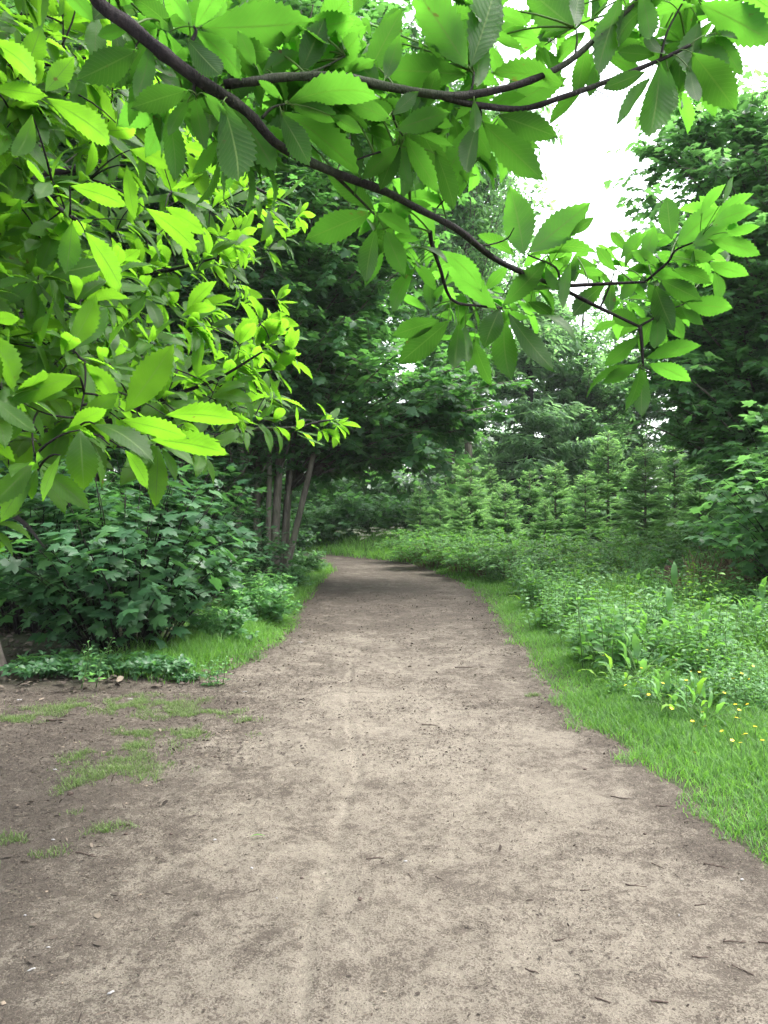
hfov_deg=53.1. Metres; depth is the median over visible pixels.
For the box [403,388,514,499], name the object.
larch tree
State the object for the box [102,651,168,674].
ground bramble
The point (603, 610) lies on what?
nettle clump
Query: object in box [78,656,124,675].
ground bramble
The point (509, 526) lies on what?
young fir
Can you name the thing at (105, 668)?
ground bramble
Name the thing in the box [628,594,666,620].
nettle clump
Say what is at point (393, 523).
leafy bush
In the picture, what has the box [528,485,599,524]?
leafy bush
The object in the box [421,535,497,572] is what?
bramble
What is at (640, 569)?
meadow herb
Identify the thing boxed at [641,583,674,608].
nettle clump
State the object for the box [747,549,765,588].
meadow herb
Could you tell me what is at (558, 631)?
nettle clump
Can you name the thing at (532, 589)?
nettle clump
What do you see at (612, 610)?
dock plant
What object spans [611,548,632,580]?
meadow herb
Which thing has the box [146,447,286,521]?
maple tree
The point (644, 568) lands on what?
meadow herb
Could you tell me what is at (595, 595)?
nettle clump
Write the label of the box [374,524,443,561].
bramble
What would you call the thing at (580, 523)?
young fir
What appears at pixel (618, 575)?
nettle clump
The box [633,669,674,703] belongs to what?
nettle clump
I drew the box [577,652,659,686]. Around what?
dock plant
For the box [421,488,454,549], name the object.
young fir
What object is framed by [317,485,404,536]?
leafy bush
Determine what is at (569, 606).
dock plant
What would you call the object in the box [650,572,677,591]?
nettle clump
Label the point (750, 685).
nettle clump
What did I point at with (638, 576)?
dock plant
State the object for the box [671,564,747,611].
nettle clump
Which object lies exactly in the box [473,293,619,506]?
larch tree
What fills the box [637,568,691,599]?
nettle clump
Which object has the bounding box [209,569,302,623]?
leafy bush
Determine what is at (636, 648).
dock plant
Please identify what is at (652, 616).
nettle clump
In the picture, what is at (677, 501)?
young fir
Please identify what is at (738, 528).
maple bush
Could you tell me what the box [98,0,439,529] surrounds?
maple tree
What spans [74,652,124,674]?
ground bramble
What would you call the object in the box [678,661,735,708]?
nettle clump
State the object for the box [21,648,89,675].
ground bramble
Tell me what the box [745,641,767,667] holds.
nettle clump
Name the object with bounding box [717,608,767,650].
nettle clump
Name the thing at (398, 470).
elm tree
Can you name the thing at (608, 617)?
nettle clump
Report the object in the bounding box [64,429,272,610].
sycamore shrub
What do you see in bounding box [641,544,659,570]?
meadow herb
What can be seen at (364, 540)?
cow parsley
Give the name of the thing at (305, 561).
leafy bush
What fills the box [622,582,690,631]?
nettle clump
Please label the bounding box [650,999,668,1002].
twig
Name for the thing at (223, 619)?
leafy bush
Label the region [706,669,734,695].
nettle clump
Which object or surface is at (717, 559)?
bramble
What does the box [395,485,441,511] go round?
leafy bush
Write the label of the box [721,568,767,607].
nettle clump
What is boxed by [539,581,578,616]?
nettle clump
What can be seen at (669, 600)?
dock plant
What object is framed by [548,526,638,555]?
bramble
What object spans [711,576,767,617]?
dock plant
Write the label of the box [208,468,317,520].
leafy bush
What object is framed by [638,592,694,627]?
nettle clump
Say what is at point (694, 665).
nettle clump
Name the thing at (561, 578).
nettle clump
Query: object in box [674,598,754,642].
nettle clump
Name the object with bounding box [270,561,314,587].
leafy bush
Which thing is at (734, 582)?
nettle clump
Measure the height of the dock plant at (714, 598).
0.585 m
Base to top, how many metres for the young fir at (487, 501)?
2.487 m
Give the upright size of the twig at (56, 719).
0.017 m
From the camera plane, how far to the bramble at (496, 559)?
16.09 m
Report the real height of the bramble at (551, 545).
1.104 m
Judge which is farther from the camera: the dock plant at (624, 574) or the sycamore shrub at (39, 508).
the dock plant at (624, 574)
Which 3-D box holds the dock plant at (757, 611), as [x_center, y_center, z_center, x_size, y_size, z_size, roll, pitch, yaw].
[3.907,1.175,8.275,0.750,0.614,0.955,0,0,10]
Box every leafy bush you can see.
[53,457,177,531]
[186,596,259,639]
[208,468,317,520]
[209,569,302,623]
[220,560,297,600]
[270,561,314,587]
[281,472,377,532]
[290,497,355,545]
[291,547,330,571]
[305,467,416,500]
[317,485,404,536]
[345,496,401,530]
[350,470,444,527]
[381,488,442,529]
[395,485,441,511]
[475,489,527,522]
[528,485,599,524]
[600,487,682,528]
[670,489,734,541]
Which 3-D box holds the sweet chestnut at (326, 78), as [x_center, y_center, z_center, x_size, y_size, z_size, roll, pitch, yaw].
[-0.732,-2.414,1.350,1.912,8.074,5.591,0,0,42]
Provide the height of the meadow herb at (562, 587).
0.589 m
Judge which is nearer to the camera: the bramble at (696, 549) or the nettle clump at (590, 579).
the nettle clump at (590, 579)
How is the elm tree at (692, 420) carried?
on the ground at (50, 686)
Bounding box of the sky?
[104,0,767,486]
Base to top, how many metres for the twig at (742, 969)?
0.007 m
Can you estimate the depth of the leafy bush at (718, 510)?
25.24 m
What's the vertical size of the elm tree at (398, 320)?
25.416 m
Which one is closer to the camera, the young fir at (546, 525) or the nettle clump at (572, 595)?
the nettle clump at (572, 595)
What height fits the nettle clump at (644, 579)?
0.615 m
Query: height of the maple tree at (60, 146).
16.964 m
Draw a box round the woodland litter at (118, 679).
[0,588,307,692]
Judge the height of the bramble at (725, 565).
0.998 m
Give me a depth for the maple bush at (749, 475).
13.64 m
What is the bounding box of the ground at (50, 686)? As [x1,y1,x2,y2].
[0,514,767,863]
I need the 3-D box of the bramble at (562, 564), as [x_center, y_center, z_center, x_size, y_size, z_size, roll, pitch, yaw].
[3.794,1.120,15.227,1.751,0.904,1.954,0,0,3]
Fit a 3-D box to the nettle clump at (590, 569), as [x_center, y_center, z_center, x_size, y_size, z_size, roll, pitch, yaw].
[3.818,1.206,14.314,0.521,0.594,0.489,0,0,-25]
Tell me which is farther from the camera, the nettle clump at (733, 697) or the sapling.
the sapling
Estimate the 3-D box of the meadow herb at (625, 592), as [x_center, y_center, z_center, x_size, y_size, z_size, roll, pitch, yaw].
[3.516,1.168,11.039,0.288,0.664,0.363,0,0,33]
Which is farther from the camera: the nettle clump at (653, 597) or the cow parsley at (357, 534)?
the cow parsley at (357, 534)
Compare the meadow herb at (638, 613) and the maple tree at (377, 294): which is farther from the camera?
the maple tree at (377, 294)
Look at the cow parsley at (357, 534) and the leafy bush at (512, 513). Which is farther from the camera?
the leafy bush at (512, 513)
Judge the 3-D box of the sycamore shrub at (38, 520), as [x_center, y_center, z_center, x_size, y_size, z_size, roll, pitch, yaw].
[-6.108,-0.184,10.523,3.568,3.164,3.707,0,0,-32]
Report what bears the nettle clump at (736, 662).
on the ground at (50, 686)
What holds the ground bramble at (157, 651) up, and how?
on the ground at (50, 686)
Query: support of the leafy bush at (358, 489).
on the ground at (50, 686)
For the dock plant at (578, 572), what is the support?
on the ground at (50, 686)
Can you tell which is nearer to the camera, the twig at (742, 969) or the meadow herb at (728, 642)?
the twig at (742, 969)
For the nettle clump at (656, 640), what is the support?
on the ground at (50, 686)
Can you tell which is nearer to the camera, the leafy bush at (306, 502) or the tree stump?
the tree stump
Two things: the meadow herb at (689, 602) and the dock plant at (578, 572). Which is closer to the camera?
the meadow herb at (689, 602)
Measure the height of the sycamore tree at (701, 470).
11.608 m
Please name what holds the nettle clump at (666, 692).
on the ground at (50, 686)
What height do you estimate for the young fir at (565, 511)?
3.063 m
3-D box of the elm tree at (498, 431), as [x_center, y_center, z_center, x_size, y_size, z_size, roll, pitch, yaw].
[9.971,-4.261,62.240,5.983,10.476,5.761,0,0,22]
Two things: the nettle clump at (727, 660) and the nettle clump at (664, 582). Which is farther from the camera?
the nettle clump at (664, 582)
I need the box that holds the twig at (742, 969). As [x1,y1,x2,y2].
[731,964,753,975]
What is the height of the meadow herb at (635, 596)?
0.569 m
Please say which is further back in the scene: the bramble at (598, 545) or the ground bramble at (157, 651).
the bramble at (598, 545)
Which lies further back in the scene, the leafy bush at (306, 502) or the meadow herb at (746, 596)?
the leafy bush at (306, 502)
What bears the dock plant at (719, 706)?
on the ground at (50, 686)
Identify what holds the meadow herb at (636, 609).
on the ground at (50, 686)
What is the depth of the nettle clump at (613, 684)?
6.25 m
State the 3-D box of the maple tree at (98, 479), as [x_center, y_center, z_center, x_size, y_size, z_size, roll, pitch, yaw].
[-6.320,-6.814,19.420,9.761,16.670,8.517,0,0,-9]
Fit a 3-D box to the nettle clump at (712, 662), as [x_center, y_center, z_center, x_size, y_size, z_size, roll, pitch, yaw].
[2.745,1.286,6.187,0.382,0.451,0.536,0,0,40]
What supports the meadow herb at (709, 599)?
on the ground at (50, 686)
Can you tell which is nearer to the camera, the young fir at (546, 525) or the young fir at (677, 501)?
the young fir at (546, 525)
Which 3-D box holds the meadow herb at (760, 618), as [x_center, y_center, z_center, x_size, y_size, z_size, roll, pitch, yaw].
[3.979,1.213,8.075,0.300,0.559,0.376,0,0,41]
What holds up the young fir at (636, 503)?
on the ground at (50, 686)
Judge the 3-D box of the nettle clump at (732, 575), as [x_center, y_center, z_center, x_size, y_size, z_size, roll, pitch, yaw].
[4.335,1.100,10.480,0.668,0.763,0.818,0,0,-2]
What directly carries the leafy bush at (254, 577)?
on the ground at (50, 686)
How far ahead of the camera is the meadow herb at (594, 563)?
11.80 m
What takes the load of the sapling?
on the ground at (50, 686)
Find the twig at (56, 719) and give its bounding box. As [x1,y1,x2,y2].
[46,719,73,720]
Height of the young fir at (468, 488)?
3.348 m
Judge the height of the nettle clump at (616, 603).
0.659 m
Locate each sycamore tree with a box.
[582,61,767,545]
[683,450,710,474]
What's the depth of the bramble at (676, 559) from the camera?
14.15 m
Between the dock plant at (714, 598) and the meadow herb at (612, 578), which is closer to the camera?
the dock plant at (714, 598)
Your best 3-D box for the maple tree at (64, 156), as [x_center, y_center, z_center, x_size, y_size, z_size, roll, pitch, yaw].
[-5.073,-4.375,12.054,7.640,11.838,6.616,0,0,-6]
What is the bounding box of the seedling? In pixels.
[200,656,233,685]
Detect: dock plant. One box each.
[505,556,547,588]
[549,589,588,615]
[551,569,588,592]
[562,611,619,664]
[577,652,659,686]
[583,603,683,651]
[589,554,658,592]
[594,631,698,680]
[597,566,643,583]
[632,669,716,713]
[635,604,698,658]
[648,561,726,605]
[654,677,733,711]
[656,585,713,633]
[666,600,721,646]
[674,582,738,614]
[674,668,761,726]
[682,567,720,589]
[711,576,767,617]
[721,597,767,631]
[742,588,760,606]
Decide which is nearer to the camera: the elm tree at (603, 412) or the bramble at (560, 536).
the bramble at (560, 536)
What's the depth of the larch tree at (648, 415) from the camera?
39.13 m
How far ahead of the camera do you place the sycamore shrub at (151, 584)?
7.70 m
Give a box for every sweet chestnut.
[0,0,360,681]
[66,0,767,416]
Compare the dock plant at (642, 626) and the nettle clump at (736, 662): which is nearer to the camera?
the nettle clump at (736, 662)
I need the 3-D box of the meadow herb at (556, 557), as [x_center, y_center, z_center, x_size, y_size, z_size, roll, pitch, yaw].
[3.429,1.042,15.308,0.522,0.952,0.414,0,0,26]
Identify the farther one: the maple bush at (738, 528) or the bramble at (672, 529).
the bramble at (672, 529)
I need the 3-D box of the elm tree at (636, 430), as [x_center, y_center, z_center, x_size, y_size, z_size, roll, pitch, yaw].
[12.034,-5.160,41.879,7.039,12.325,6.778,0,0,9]
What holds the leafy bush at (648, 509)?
on the ground at (50, 686)
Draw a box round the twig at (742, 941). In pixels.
[723,940,745,942]
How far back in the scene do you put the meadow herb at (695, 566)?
10.45 m
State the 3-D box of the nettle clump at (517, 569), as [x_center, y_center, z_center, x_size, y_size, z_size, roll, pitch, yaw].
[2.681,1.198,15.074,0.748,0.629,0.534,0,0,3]
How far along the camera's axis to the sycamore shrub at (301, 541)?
20.98 m
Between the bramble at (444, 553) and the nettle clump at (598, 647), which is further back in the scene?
the bramble at (444, 553)
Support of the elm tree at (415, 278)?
on the ground at (50, 686)
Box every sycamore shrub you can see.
[0,431,170,634]
[0,448,258,655]
[0,456,71,558]
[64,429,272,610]
[171,462,298,558]
[199,500,295,595]
[264,513,320,559]
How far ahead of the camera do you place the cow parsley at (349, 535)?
27.84 m
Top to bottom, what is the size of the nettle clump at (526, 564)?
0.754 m
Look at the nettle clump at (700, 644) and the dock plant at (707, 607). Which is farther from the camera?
the dock plant at (707, 607)
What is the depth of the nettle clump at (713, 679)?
5.91 m
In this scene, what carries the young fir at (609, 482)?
on the ground at (50, 686)
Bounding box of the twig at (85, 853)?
[76,851,96,856]
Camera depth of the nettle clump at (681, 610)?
8.54 m
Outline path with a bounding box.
[0,554,767,1023]
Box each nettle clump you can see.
[478,562,499,578]
[483,556,504,579]
[486,564,503,581]
[502,557,538,584]
[503,549,544,577]
[506,558,546,593]
[518,567,565,608]
[519,555,571,608]
[520,587,564,631]
[522,566,549,594]
[533,580,572,623]
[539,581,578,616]
[540,595,581,634]
[543,572,605,617]
[549,567,576,595]
[552,605,602,644]
[553,559,606,600]
[563,603,621,658]
[566,584,684,671]
[566,627,602,663]
[567,561,596,580]
[567,572,627,620]
[569,566,603,589]
[578,561,603,579]
[579,589,640,643]
[590,583,637,628]
[590,604,640,642]
[598,569,633,588]
[605,663,632,693]
[610,612,652,657]
[614,631,661,671]
[617,600,676,631]
[618,568,664,589]
[620,545,649,570]
[620,595,662,639]
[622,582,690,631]
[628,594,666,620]
[629,563,668,598]
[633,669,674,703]
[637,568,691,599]
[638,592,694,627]
[640,612,692,660]
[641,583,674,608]
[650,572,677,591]
[654,662,688,701]
[660,631,697,657]
[664,603,702,626]
[667,629,731,678]
[669,591,742,666]
[669,607,709,637]
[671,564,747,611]
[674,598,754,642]
[674,638,727,678]
[675,565,737,605]
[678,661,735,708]
[679,567,746,604]
[682,554,717,576]
[692,662,749,699]
[699,640,754,685]
[702,646,753,670]
[705,602,767,631]
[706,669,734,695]
[714,594,748,615]
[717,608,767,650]
[718,569,754,606]
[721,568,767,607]
[721,641,766,684]
[724,685,755,706]
[727,667,767,703]
[728,654,767,694]
[739,680,767,717]
[742,581,767,621]
[744,569,767,607]
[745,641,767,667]
[745,646,767,668]
[746,674,767,708]
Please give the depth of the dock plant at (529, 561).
14.65 m
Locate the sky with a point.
(578, 170)
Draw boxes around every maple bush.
[675,400,767,589]
[713,416,767,539]
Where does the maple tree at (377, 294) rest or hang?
on the ground at (50, 686)
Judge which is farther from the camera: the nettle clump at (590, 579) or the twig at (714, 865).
the nettle clump at (590, 579)
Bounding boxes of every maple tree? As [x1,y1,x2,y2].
[5,0,291,557]
[7,0,374,514]
[31,25,232,483]
[94,168,146,501]
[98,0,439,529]
[113,66,381,527]
[124,0,484,580]
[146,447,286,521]
[185,303,397,519]
[217,0,534,558]
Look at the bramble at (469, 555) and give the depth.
17.44 m
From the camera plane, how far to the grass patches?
5.17 m
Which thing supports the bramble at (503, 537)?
on the ground at (50, 686)
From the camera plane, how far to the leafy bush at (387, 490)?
35.10 m
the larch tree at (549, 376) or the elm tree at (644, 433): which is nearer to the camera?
the larch tree at (549, 376)
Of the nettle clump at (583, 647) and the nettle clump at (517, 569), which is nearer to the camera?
the nettle clump at (583, 647)
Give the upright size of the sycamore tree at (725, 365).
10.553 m
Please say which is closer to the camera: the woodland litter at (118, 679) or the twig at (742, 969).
the twig at (742, 969)
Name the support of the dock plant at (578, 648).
on the ground at (50, 686)
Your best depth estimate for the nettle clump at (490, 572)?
16.62 m
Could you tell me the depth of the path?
3.42 m
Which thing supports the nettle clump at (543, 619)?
on the ground at (50, 686)
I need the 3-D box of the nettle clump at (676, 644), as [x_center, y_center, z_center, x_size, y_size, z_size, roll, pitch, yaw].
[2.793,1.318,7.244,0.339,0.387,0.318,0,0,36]
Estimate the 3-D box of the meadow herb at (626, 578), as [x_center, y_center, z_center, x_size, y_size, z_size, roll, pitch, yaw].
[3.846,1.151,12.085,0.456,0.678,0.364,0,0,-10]
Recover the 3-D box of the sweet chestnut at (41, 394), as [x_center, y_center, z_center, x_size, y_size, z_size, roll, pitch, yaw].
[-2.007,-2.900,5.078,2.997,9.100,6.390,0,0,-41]
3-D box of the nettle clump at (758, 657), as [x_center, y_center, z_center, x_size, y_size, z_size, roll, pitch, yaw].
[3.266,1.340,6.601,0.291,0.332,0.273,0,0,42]
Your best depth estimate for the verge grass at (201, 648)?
8.29 m
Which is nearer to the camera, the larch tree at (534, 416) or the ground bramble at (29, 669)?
the ground bramble at (29, 669)
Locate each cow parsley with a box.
[336,529,358,547]
[353,531,363,548]
[361,534,370,554]
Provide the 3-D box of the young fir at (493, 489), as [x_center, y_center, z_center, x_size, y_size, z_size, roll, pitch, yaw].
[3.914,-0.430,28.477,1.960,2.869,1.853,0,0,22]
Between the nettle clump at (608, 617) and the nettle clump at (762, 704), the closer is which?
the nettle clump at (762, 704)
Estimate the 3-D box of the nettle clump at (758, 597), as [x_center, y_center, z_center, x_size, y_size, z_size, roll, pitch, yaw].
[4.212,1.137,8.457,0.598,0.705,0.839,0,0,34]
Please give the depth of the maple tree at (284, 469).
19.00 m
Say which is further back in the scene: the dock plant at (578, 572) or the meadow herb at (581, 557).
the meadow herb at (581, 557)
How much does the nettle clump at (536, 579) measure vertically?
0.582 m
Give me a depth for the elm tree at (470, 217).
28.33 m
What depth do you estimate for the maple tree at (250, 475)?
14.26 m
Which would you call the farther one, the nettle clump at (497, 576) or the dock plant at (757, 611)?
the nettle clump at (497, 576)
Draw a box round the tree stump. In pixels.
[664,565,671,578]
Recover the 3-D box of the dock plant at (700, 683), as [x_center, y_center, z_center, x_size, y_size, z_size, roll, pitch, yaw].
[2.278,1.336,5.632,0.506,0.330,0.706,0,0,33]
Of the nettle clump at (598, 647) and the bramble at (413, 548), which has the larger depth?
the bramble at (413, 548)
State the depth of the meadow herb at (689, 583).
9.72 m
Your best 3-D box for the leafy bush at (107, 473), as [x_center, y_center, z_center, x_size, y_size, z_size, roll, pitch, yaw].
[-11.223,-0.702,31.216,7.442,4.818,8.020,0,0,-12]
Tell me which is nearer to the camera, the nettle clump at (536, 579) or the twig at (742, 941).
the twig at (742, 941)
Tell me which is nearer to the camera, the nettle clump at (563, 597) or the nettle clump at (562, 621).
the nettle clump at (562, 621)
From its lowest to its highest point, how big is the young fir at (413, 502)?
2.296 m
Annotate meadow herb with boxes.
[544,540,567,577]
[551,576,572,605]
[565,545,586,583]
[574,539,588,568]
[575,553,601,592]
[604,567,624,591]
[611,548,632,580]
[617,566,643,590]
[618,570,638,601]
[623,584,639,607]
[623,595,663,640]
[624,592,648,638]
[630,556,653,581]
[633,557,656,579]
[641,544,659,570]
[674,571,701,611]
[676,588,698,619]
[685,552,717,604]
[701,570,736,620]
[712,616,759,671]
[737,585,754,608]
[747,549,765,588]
[748,604,767,634]
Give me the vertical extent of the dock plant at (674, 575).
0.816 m
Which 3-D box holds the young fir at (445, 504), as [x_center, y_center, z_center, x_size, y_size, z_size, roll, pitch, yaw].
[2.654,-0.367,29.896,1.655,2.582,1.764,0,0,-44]
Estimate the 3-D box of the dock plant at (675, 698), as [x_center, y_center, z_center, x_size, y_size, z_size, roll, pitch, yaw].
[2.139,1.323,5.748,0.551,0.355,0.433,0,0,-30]
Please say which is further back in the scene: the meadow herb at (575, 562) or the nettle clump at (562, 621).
the meadow herb at (575, 562)
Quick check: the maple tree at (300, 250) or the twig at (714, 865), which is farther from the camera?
the maple tree at (300, 250)
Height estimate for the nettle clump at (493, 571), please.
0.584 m
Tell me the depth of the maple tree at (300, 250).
13.79 m
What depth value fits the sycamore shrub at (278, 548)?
13.56 m
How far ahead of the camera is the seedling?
6.83 m
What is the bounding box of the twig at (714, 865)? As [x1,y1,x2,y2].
[703,862,728,868]
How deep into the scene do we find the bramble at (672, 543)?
16.08 m
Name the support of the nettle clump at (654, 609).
on the ground at (50, 686)
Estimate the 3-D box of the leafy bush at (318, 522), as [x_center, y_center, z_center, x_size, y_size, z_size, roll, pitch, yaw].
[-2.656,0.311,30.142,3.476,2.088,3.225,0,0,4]
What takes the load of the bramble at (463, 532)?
on the ground at (50, 686)
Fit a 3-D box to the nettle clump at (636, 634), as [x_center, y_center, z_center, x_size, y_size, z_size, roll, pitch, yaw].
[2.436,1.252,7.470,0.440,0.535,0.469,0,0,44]
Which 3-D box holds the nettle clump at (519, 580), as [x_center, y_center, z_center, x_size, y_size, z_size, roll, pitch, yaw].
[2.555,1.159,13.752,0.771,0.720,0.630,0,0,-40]
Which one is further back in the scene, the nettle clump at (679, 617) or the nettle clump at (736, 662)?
the nettle clump at (679, 617)
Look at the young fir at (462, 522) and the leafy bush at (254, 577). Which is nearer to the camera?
the leafy bush at (254, 577)
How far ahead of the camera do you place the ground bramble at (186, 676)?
6.95 m
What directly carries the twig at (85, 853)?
on the path
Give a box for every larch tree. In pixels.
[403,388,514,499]
[454,271,614,525]
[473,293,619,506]
[615,355,720,497]
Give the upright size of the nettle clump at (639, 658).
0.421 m
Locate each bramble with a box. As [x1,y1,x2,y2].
[0,648,80,679]
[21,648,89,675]
[39,659,85,678]
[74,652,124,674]
[78,654,120,663]
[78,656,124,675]
[84,660,122,674]
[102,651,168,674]
[120,650,169,669]
[126,654,195,679]
[171,670,202,682]
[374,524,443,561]
[386,530,461,569]
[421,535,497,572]
[429,526,510,551]
[442,537,525,576]
[455,527,553,558]
[471,539,566,578]
[501,533,595,564]
[535,546,622,580]
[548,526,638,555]
[564,535,639,563]
[584,545,672,578]
[596,523,672,555]
[606,530,710,565]
[632,544,726,579]
[635,522,744,552]
[648,546,767,599]
[664,534,756,564]
[683,550,753,572]
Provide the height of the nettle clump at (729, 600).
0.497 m
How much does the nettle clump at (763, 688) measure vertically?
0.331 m
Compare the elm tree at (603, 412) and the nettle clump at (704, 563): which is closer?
the nettle clump at (704, 563)
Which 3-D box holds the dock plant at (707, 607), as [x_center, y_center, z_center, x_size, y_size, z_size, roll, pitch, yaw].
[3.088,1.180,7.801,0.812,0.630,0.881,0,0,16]
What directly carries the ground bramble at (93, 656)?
on the ground at (50, 686)
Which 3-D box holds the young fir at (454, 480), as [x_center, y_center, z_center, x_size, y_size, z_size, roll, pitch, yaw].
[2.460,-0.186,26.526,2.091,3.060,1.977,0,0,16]
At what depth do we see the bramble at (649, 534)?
17.81 m
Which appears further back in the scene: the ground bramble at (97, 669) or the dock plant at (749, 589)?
the dock plant at (749, 589)
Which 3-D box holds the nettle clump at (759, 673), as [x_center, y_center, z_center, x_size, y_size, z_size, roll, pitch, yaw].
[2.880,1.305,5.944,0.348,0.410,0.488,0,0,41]
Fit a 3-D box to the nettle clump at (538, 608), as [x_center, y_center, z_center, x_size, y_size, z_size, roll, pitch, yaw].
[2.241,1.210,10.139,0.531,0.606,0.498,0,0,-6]
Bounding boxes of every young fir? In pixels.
[395,482,435,536]
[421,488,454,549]
[432,463,472,541]
[434,470,461,525]
[439,455,500,545]
[446,498,475,538]
[466,484,499,540]
[474,463,509,533]
[481,480,528,548]
[503,469,552,540]
[525,498,560,547]
[526,460,581,546]
[552,471,619,542]
[558,430,643,540]
[608,445,688,544]
[639,445,706,543]
[674,465,723,549]
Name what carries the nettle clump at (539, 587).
on the ground at (50, 686)
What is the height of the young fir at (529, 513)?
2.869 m
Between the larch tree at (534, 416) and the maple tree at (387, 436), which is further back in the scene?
the larch tree at (534, 416)
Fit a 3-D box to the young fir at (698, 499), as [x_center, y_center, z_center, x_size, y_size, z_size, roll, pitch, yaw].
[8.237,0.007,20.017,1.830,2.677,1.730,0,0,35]
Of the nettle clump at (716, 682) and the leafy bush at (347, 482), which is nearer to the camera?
the nettle clump at (716, 682)
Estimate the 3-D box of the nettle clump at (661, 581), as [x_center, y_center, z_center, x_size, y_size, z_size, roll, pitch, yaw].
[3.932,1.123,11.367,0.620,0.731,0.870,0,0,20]
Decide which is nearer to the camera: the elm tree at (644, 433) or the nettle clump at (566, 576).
the nettle clump at (566, 576)
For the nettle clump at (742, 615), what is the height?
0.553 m
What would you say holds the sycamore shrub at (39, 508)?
on the ground at (50, 686)
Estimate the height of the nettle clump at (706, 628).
0.781 m
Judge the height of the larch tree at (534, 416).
12.159 m
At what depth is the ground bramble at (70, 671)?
6.87 m
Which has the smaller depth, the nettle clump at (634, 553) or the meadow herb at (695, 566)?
the meadow herb at (695, 566)
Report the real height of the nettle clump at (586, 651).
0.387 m
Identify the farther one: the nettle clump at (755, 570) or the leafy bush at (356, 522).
the leafy bush at (356, 522)
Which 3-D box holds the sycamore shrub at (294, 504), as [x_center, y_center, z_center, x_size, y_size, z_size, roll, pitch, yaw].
[-3.643,-0.026,18.584,3.568,3.164,3.707,0,0,45]
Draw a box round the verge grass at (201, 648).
[31,558,336,684]
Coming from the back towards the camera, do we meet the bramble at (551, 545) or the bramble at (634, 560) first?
the bramble at (551, 545)
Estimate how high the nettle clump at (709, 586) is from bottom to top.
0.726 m
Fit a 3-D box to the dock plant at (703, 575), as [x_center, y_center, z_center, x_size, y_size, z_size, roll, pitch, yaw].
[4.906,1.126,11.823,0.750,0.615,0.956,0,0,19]
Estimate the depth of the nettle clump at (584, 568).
14.36 m
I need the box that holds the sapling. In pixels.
[72,637,114,687]
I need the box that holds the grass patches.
[0,690,540,861]
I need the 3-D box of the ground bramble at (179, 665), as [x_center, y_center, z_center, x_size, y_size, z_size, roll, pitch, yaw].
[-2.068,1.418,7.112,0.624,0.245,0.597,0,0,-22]
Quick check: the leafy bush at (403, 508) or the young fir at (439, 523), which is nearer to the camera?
the young fir at (439, 523)
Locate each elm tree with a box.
[336,50,413,486]
[366,402,410,484]
[385,170,562,519]
[406,0,563,504]
[486,411,539,480]
[512,279,658,510]
[556,296,668,525]
[623,424,661,493]
[657,115,763,507]

